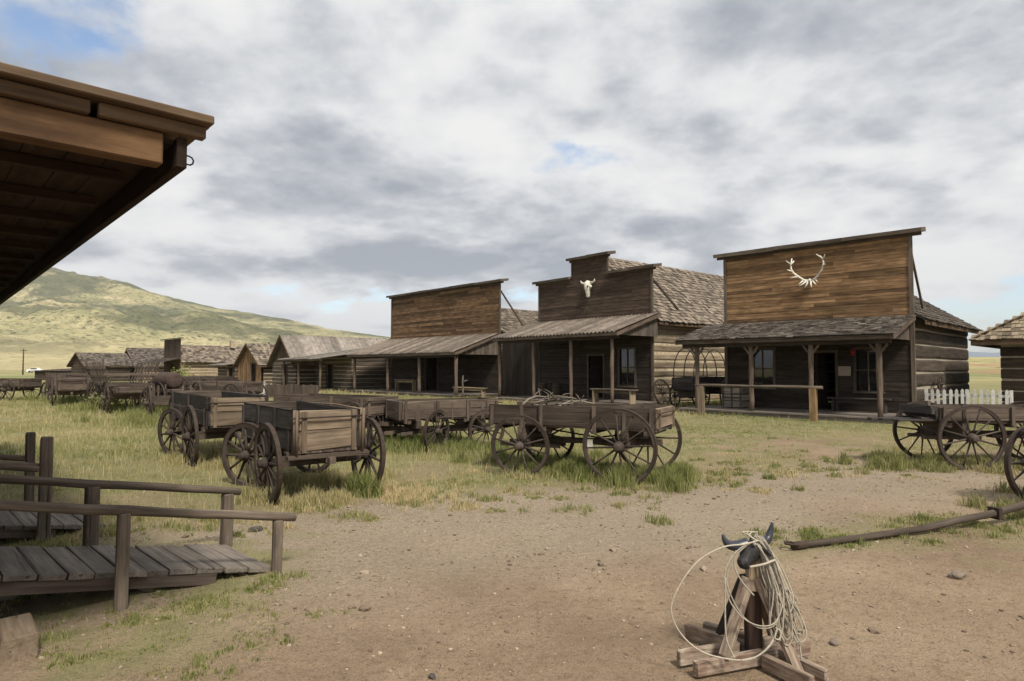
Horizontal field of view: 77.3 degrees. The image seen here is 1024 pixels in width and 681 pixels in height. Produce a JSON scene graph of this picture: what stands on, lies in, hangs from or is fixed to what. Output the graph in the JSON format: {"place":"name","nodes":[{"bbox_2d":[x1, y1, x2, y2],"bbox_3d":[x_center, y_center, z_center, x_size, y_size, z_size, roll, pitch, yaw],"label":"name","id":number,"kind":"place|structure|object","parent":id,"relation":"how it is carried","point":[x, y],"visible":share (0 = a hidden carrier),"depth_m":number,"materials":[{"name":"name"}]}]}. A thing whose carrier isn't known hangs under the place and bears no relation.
{"place":"outdoors","nodes":[
{"label":"outdoors","id":0,"kind":"place"},
{"bbox_2d":[135,587,159,591],"bbox_3d":[-2.783,1.897,4.946,0.112,0.067,0.237,-2,-3,36],"label":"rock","id":1,"kind":"object","parent":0,"point":[145,589],"visible":0.35,"depth_m":4.87,"materials":[{"name":"stone"}]},
{"bbox_2d":[0,267,390,369],"bbox_3d":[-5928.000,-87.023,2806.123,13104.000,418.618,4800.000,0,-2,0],"label":"hill","id":2,"kind":"structure","parent":0,"point":[53,318],"depth_m":1173.19,"materials":[{"name":"green plant"}]},
{"bbox_2d":[0,357,1023,680],"bbox_3d":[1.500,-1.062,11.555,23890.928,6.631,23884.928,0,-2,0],"label":"ground","id":3,"kind":"structure","parent":0,"point":[910,605],"depth_m":5.25,"materials":[{"name":"beige soil"}]},
{"bbox_2d":[0,612,38,664],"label":"timber block","id":4,"kind":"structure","parent":3,"relation":"on","point":[19,637],"depth_m":3.85,"materials":[{"name":"beige wood"}]},
{"bbox_2d":[0,378,41,400],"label":"wagon","id":5,"kind":"object","parent":3,"relation":"on","point":[13,385],"visible":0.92,"depth_m":33.47,"materials":[{"name":"brown wood"}]},
{"bbox_2d":[20,349,26,374],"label":"utility pole","id":6,"kind":"object","parent":3,"relation":"on","point":[23,350],"visible":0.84,"depth_m":149.84,"materials":[{"name":"brown wood"}]},
{"bbox_2d":[26,368,41,372],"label":"parked car","id":7,"kind":"object","parent":3,"relation":"on","point":[29,371],"visible":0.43,"depth_m":213.88,"materials":[{"name":"white paint"}]},
{"bbox_2d":[30,368,70,379],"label":"shed","id":8,"kind":"structure","parent":3,"relation":"on","point":[40,373],"depth_m":87.30,"materials":[{"name":"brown wood"}]},
{"bbox_2d":[0,432,104,542],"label":"ramp","id":9,"kind":"structure","parent":3,"relation":"on","point":[22,524],"depth_m":6.45,"materials":[{"name":"grey wood"}]},
{"bbox_2d":[41,372,96,400],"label":"wagon","id":10,"kind":"object","parent":3,"relation":"on","point":[49,377],"visible":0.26,"depth_m":33.24,"materials":[{"name":"brown wood"}]},
{"bbox_2d":[47,377,91,405],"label":"wagon","id":11,"kind":"object","parent":3,"relation":"on","point":[69,386],"visible":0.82,"depth_m":29.38,"materials":[{"name":"brown wood"}]},
{"bbox_2d":[66,352,133,380],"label":"log cabin","id":12,"kind":"object","parent":3,"relation":"on","point":[117,362],"visible":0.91,"depth_m":79.05,"materials":[{"name":"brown wood"}]},
{"bbox_2d":[0,62,213,304],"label":"log store","id":13,"kind":"structure","parent":3,"relation":"on","point":[81,163],"depth_m":3.14,"materials":[{"name":"wood"}]},
{"bbox_2d":[84,393,130,412],"bbox_3d":[-15.471,2.376,24.577,1.178,0.837,1.511,0,-2,0],"label":"shrub","id":14,"kind":"object","parent":3,"relation":"on","point":[112,406],"visible":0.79,"depth_m":24.42,"materials":[{"name":"green plant"}]},
{"bbox_2d":[85,362,159,413],"bbox_3d":[-15.629,1.859,25.576,1.947,1.959,4.025,2,-3,-42],"label":"wagon","id":15,"kind":"object","parent":3,"relation":"on","point":[132,390],"visible":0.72,"depth_m":24.71,"materials":[{"name":"brown wood"}]},
{"bbox_2d":[124,348,163,352],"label":"log cabin","id":16,"kind":"object","parent":3,"relation":"on","point":[144,349],"visible":0.12,"depth_m":96.09,"materials":[{"name":"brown wood"}]},
{"bbox_2d":[125,350,163,380],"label":"log house","id":17,"kind":"structure","parent":3,"relation":"on","point":[136,356],"depth_m":83.21,"materials":[{"name":"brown wood"}]},
{"bbox_2d":[0,474,296,611],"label":"ramp","id":18,"kind":"structure","parent":3,"relation":"on","point":[122,567],"depth_m":4.98,"materials":[{"name":"grey wood"}]},
{"bbox_2d":[134,372,201,408],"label":"wagon","id":19,"kind":"object","parent":3,"relation":"on","point":[168,383],"visible":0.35,"depth_m":26.18,"materials":[{"name":"brown wood"}]},
{"bbox_2d":[139,385,201,414],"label":"wagon","id":20,"kind":"object","parent":3,"relation":"on","point":[151,400],"visible":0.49,"depth_m":21.32,"materials":[{"name":"brown wood"}]},
{"bbox_2d":[171,365,193,376],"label":"shrub","id":21,"kind":"object","parent":3,"relation":"on","point":[181,373],"visible":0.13,"depth_m":45.87,"materials":[{"name":"green plant"}]},
{"bbox_2d":[139,337,268,381],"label":"false front store","id":22,"kind":"structure","parent":3,"relation":"on","point":[198,359],"depth_m":74.31,"materials":[{"name":"wood"}]},
{"bbox_2d":[181,376,239,387],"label":"wagon","id":23,"kind":"object","parent":3,"relation":"on","point":[188,380],"visible":0.17,"depth_m":30.46,"materials":[{"name":"brown wood"}]},
{"bbox_2d":[168,390,254,424],"bbox_3d":[-8.701,1.991,18.534,3.002,1.101,1.663,-2,-3,45],"label":"wagon","id":24,"kind":"object","parent":3,"relation":"on","point":[249,391],"visible":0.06,"depth_m":18.91,"materials":[{"name":"brown wood"}]},
{"bbox_2d":[158,391,274,466],"bbox_3d":[-5.862,1.669,12.739,1.746,1.292,3.298,2,-3,-38],"label":"wagon","id":25,"kind":"object","parent":3,"relation":"on","point":[189,412],"visible":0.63,"depth_m":11.69,"materials":[{"name":"brown wood"}]},
{"bbox_2d":[208,361,237,376],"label":"log cabin","id":26,"kind":"object","parent":3,"relation":"on","point":[227,369],"visible":0.3,"depth_m":60.63,"materials":[{"name":"brown wood"}]},
{"bbox_2d":[192,380,266,393],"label":"wagon","id":27,"kind":"object","parent":3,"relation":"on","point":[257,387],"visible":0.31,"depth_m":26.89,"materials":[{"name":"brown wood"}]},
{"bbox_2d":[233,343,274,386],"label":"plank shed","id":28,"kind":"structure","parent":3,"relation":"on","point":[251,361],"depth_m":56.40,"materials":[{"name":"brown wood"}]},
{"bbox_2d":[252,364,262,380],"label":"door","id":29,"kind":"structure","parent":28,"relation":"in","point":[253,365],"depth_m":56.44,"materials":[{"name":"wood"}]},
{"bbox_2d":[248,526,262,531],"bbox_3d":[-2.753,2.025,6.867,0.114,0.067,0.141,-1,-3,28],"label":"rock","id":30,"kind":"object","parent":3,"relation":"on","point":[260,528],"visible":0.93,"depth_m":6.84,"materials":[{"name":"stone"}]},
{"bbox_2d":[266,383,318,398],"bbox_3d":[-11.949,2.797,34.703,4.423,0.912,0.090,-2,-3,34],"label":"board fence","id":31,"kind":"object","parent":3,"relation":"on","point":[273,390],"visible":0.62,"depth_m":34.70,"materials":[{"name":"brown wood"}]},
{"bbox_2d":[221,400,385,503],"bbox_3d":[-3.196,1.550,9.502,1.739,1.232,2.890,2,-3,-38],"label":"wagon","id":32,"kind":"object","parent":3,"relation":"on","point":[299,434],"visible":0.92,"depth_m":8.70,"materials":[{"name":"brown wood"}]},
{"bbox_2d":[266,335,385,384],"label":"log cabin","id":33,"kind":"object","parent":3,"relation":"on","point":[288,346],"visible":0.51,"depth_m":52.05,"materials":[{"name":"wood"}]},
{"bbox_2d":[278,347,390,390],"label":"log cabin","id":34,"kind":"object","parent":3,"relation":"on","point":[334,370],"visible":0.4,"depth_m":48.09,"materials":[{"name":"brown wood"}]},
{"bbox_2d":[327,364,331,387],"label":"door","id":35,"kind":"structure","parent":34,"relation":"in","point":[329,377],"depth_m":49.70,"materials":[{"name":"wood"}]},
{"bbox_2d":[274,393,410,443],"bbox_3d":[-3.964,1.813,14.645,3.272,1.130,1.663,-1,-3,31],"label":"wagon","id":36,"kind":"object","parent":3,"relation":"on","point":[372,405],"visible":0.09,"depth_m":14.02,"materials":[{"name":"brown wood"}]},
{"bbox_2d":[428,673,435,679],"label":"rock","id":37,"kind":"object","parent":3,"relation":"on","point":[432,676],"visible":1,"depth_m":3.59,"materials":[{"name":"stone"}]},
{"bbox_2d":[370,397,504,450],"bbox_3d":[-1.677,1.817,14.011,2.734,1.110,1.713,1,-3,-31],"label":"wagon","id":38,"kind":"object","parent":3,"relation":"on","point":[470,415],"visible":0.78,"depth_m":13.69,"materials":[{"name":"brown wood"}]},
{"bbox_2d":[346,278,537,397],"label":"false front store","id":39,"kind":"structure","parent":3,"relation":"on","point":[441,343],"depth_m":41.69,"materials":[{"name":"wood"}]},
{"bbox_2d":[394,379,416,390],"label":"bench","id":40,"kind":"object","parent":39,"relation":"on","point":[397,381],"visible":0.84,"depth_m":43.19,"materials":[{"name":"brown wood"}]},
{"bbox_2d":[427,358,442,389],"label":"door","id":41,"kind":"structure","parent":39,"relation":"in","point":[431,362],"depth_m":44.19,"materials":[{"name":"wood"}]},
{"bbox_2d":[462,376,467,397],"bbox_3d":[-2.618,2.584,35.324,0.346,1.307,0.123,0,-2,0],"label":"forked post","id":42,"kind":"object","parent":3,"relation":"on","point":[463,386],"visible":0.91,"depth_m":35.29,"materials":[{"name":"wood"}]},
{"bbox_2d":[452,387,487,397],"bbox_3d":[-2.411,2.967,36.285,0.326,0.628,2.807,2,-3,-43],"label":"bench","id":43,"kind":"object","parent":3,"relation":"on","point":[483,392],"visible":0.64,"depth_m":35.62,"materials":[{"name":"brown wood"}]},
{"bbox_2d":[503,342,538,396],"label":"plank wall","id":44,"kind":"structure","parent":3,"relation":"on","point":[517,369],"depth_m":37.02,"materials":[{"name":"brown wood"}]},
{"bbox_2d":[489,400,681,482],"bbox_3d":[1.143,1.633,10.691,3.013,1.178,1.763,-1,-3,28],"label":"wagon","id":45,"kind":"object","parent":3,"relation":"on","point":[640,425],"visible":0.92,"depth_m":10.28,"materials":[{"name":"brown wood"}]},
{"bbox_2d":[521,388,548,404],"bbox_3d":[0.403,0.984,11.171,0.606,0.300,0.124,1,-3,-31],"label":"branch","id":46,"kind":"object","parent":45,"relation":"on","point":[530,398],"visible":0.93,"depth_m":11.13,"materials":[{"name":"beige wood"}]},
{"bbox_2d":[533,400,572,405],"bbox_3d":[0.661,1.049,10.638,0.692,0.118,0.147,-1,-3,25],"label":"branch","id":47,"kind":"object","parent":45,"relation":"on","point":[551,404],"visible":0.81,"depth_m":10.65,"materials":[{"name":"grey wood"}]},
{"bbox_2d":[542,398,573,403],"bbox_3d":[0.714,1.029,10.967,0.193,0.202,0.841,2,-3,-34],"label":"branch","id":48,"kind":"object","parent":45,"relation":"on","point":[558,399],"visible":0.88,"depth_m":10.97,"materials":[{"name":"grey wood"}]},
{"bbox_2d":[530,391,575,404],"bbox_3d":[0.706,0.992,10.985,0.790,0.258,0.132,-1,-2,14],"label":"branch","id":49,"kind":"object","parent":48,"relation":"on","point":[540,401],"visible":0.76,"depth_m":10.97,"materials":[{"name":"grey wood"}]},
{"bbox_2d":[559,394,594,405],"bbox_3d":[1.065,1.006,10.704,0.628,0.233,0.150,0,-2,-9],"label":"branch","id":50,"kind":"object","parent":45,"relation":"on","point":[579,400],"visible":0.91,"depth_m":10.69,"materials":[{"name":"grey wood"}]},
{"bbox_2d":[492,250,748,404],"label":"false front store","id":51,"kind":"structure","parent":3,"relation":"on","point":[625,324],"depth_m":32.15,"materials":[{"name":"wood"}]},
{"bbox_2d":[538,382,547,395],"bbox_3d":[1.662,2.651,34.632,0.541,0.750,0.533,-2,-3,34],"label":"barrel","id":52,"kind":"object","parent":51,"relation":"on","point":[542,386],"visible":0.84,"depth_m":34.42,"materials":[{"name":"brown wood"}]},
{"bbox_2d":[552,383,561,395],"bbox_3d":[2.369,2.615,33.790,0.541,0.750,0.533,-1,-3,19],"label":"barrel","id":53,"kind":"object","parent":51,"relation":"on","point":[556,388],"visible":0.83,"depth_m":33.58,"materials":[{"name":"brown wood"}]},
{"bbox_2d":[580,279,594,297],"bbox_3d":[3.903,-2.660,32.882,0.470,0.939,1.027,2,-3,-40],"label":"cow skull","id":54,"kind":"object","parent":51,"relation":"attached to","point":[587,286],"visible":1,"depth_m":32.75},
{"bbox_2d":[590,356,602,396],"bbox_3d":[4.467,1.866,33.102,0.964,2.110,0.062,1,-3,-25],"label":"door","id":55,"kind":"structure","parent":51,"relation":"in","point":[596,362],"depth_m":33.06,"materials":[{"name":"wood"}]},
{"bbox_2d":[589,388,638,403],"bbox_3d":[4.474,2.449,28.248,0.404,0.627,2.504,2,-3,-40],"label":"bench","id":56,"kind":"object","parent":51,"relation":"on","point":[630,392],"visible":0.9,"depth_m":27.95,"materials":[{"name":"brown wood"}]},
{"bbox_2d":[617,347,636,387],"bbox_3d":[5.557,1.289,30.938,0.149,1.940,1.190,2,-3,-40],"label":"window","id":57,"kind":"structure","parent":51,"relation":"in","point":[626,355],"depth_m":30.97,"materials":[{"name":"clear glass"}]},
{"bbox_2d":[653,379,669,404],"bbox_3d":[6.933,2.388,29.529,1.239,1.221,0.325,2,-3,-40],"label":"cartwheel","id":58,"kind":"object","parent":3,"relation":"on","point":[661,392],"visible":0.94,"depth_m":29.46,"materials":[{"name":"brown wood"}]},
{"bbox_2d":[669,348,724,406],"bbox_3d":[8.558,1.677,29.064,1.663,2.626,3.516,-2,-3,41],"label":"wagon","id":59,"kind":"object","parent":3,"relation":"on","point":[683,387],"visible":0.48,"depth_m":28.30,"materials":[{"name":"brown wood"}]},
{"bbox_2d":[677,522,829,680],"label":"roping dummy","id":60,"kind":"object","parent":3,"relation":"on","point":[782,661],"visible":0.89,"depth_m":3.75,"materials":[{"name":"brown wood"}]},
{"bbox_2d":[670,531,806,660],"bbox_3d":[1.286,1.517,3.700,0.780,0.751,0.290,0,-2,0],"label":"lasso","id":61,"kind":"object","parent":60,"relation":"hanging from","point":[773,576],"visible":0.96,"depth_m":3.66,"materials":[{"name":"fabric"}]},
{"bbox_2d":[695,384,822,421],"bbox_3d":[8.372,2.115,22.093,4.501,1.186,0.208,-2,-3,45],"label":"hitching rail","id":62,"kind":"object","parent":3,"relation":"on","point":[813,409],"visible":0.86,"depth_m":21.57,"materials":[{"name":"brown wood"}]},
{"bbox_2d":[674,227,982,423],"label":"false front store","id":63,"kind":"structure","parent":3,"relation":"on","point":[779,326],"depth_m":23.43,"materials":[{"name":"brown wood"}]},
{"bbox_2d":[722,387,748,407],"bbox_3d":[8.795,2.204,25.201,0.683,0.850,0.900,2,-3,-45],"label":"crate","id":64,"kind":"object","parent":63,"relation":"on","point":[740,394],"visible":0.82,"depth_m":24.96,"materials":[{"name":"brown wood"}]},
{"bbox_2d":[747,347,776,389],"bbox_3d":[9.870,1.101,25.270,1.150,1.640,0.149,-2,-3,45],"label":"window","id":65,"kind":"structure","parent":63,"relation":"in","point":[764,358],"depth_m":25.25,"materials":[{"name":"clear glass"}]},
{"bbox_2d":[786,254,824,287],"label":"elk antlers","id":66,"kind":"object","parent":63,"relation":"attached to","point":[804,281],"visible":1,"depth_m":23.90},
{"bbox_2d":[814,353,827,407],"bbox_3d":[11.676,1.512,24.095,0.744,2.060,0.102,1,-3,-30],"label":"door","id":67,"kind":"structure","parent":63,"relation":"in","point":[820,359],"depth_m":24.11,"materials":[{"name":"wood"}]},
{"bbox_2d":[838,366,850,375],"bbox_3d":[12.002,1.101,23.107,0.420,0.340,0.018,-2,-3,45],"label":"notice board","id":68,"kind":"object","parent":63,"relation":"attached to","point":[844,370],"visible":1,"depth_m":23.10,"materials":[{"name":"paper"}]},
{"bbox_2d":[850,347,854,355],"bbox_3d":[12.098,0.210,22.760,0.150,0.670,0.150,-2,-3,45],"label":"lantern","id":69,"kind":"object","parent":63,"relation":"hanging from","point":[852,352],"visible":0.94,"depth_m":22.70,"materials":[{"name":"red paint"}]},
{"bbox_2d":[827,397,891,413],"bbox_3d":[12.119,2.262,22.368,0.325,0.509,2.005,2,-3,-45],"label":"bench","id":70,"kind":"object","parent":63,"relation":"on","point":[834,401],"visible":0.98,"depth_m":22.37,"materials":[{"name":"brown wood"}]},
{"bbox_2d":[852,346,884,393],"bbox_3d":[12.564,1.038,22.576,1.030,1.640,0.149,-2,-3,45],"label":"window","id":71,"kind":"structure","parent":63,"relation":"in","point":[864,362],"depth_m":22.69,"materials":[{"name":"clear glass"}]},
{"bbox_2d":[936,375,944,392],"bbox_3d":[15.571,1.582,23.253,0.640,0.640,0.290,2,-3,-45],"label":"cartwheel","id":72,"kind":"object","parent":63,"relation":"hanging from","point":[939,383],"visible":0.97,"depth_m":23.21,"materials":[{"name":"brown wood"}]},
{"bbox_2d":[830,638,838,645],"bbox_3d":[2.051,1.920,4.070,0.053,0.040,0.078,-1,-3,32],"label":"rock","id":73,"kind":"object","parent":3,"relation":"on","point":[834,642],"visible":1,"depth_m":4.05,"materials":[{"name":"stone"}]},
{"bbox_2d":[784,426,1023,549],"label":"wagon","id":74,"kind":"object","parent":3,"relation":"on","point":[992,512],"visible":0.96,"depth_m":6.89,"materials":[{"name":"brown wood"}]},
{"bbox_2d":[867,401,1023,469],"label":"wagon","id":75,"kind":"object","parent":3,"relation":"on","point":[949,422],"visible":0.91,"depth_m":11.19,"materials":[{"name":"brown wood"}]},
{"bbox_2d":[947,570,966,578],"bbox_3d":[3.728,1.958,5.345,0.179,0.073,0.105,1,-3,-22],"label":"rock","id":76,"kind":"object","parent":3,"relation":"on","point":[956,574],"visible":1,"depth_m":5.31,"materials":[{"name":"stone"}]},
{"bbox_2d":[924,388,1012,403],"bbox_3d":[14.601,2.080,20.532,2.343,1.067,0.145,-2,-3,45],"label":"picket fence","id":77,"kind":"object","parent":3,"relation":"on","point":[980,395],"visible":0.56,"depth_m":20.45,"materials":[{"name":"white wood"}]},
{"bbox_2d":[968,312,1023,403],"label":"log cabin","id":78,"kind":"object","parent":3,"relation":"on","point":[1006,337],"visible":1,"depth_m":23.73,"materials":[{"name":"beige wood"}]},
{"bbox_2d":[0,393,1023,680],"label":"tall grass","id":79,"kind":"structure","parent":0,"point":[668,479],"depth_m":8.97,"materials":[{"name":"green plant"}]},
{"bbox_2d":[0,380,1023,653],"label":"grass","id":80,"kind":"structure","parent":0,"point":[66,426],"depth_m":14.33,"materials":[{"name":"green plant"}]},
{"bbox_2d":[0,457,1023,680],"bbox_3d":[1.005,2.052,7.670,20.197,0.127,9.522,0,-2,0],"label":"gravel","id":81,"kind":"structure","parent":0,"point":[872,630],"depth_m":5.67,"materials":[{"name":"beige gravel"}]},
{"bbox_2d":[0,0,1023,352],"label":"sky","id":82,"kind":"structure","parent":0,"point":[355,154],"materials":[{"name":"white"}]},
{"bbox_2d":[968,351,1000,356],"bbox_3d":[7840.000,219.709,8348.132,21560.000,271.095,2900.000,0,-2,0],"label":"mountain","id":83,"kind":"structure","parent":0,"point":[978,354],"depth_m":9008.47,"materials":[{"name":"blue"}]},
{"bbox_3d":[0.525,0.996,10.938,0.330,0.242,0.617,0,-2,0],"label":"branch","id":84,"kind":"object","parent":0,"visible":0},
{"bbox_2d":[537,389,570,400],"bbox_3d":[0.697,0.945,10.899,0.653,0.241,0.082,-2,-3,36],"label":"branch","id":85,"kind":"object","parent":84,"relation":"on","point":[553,396],"visible":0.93,"depth_m":10.86,"materials":[{"name":"grey wood"}]}
]}

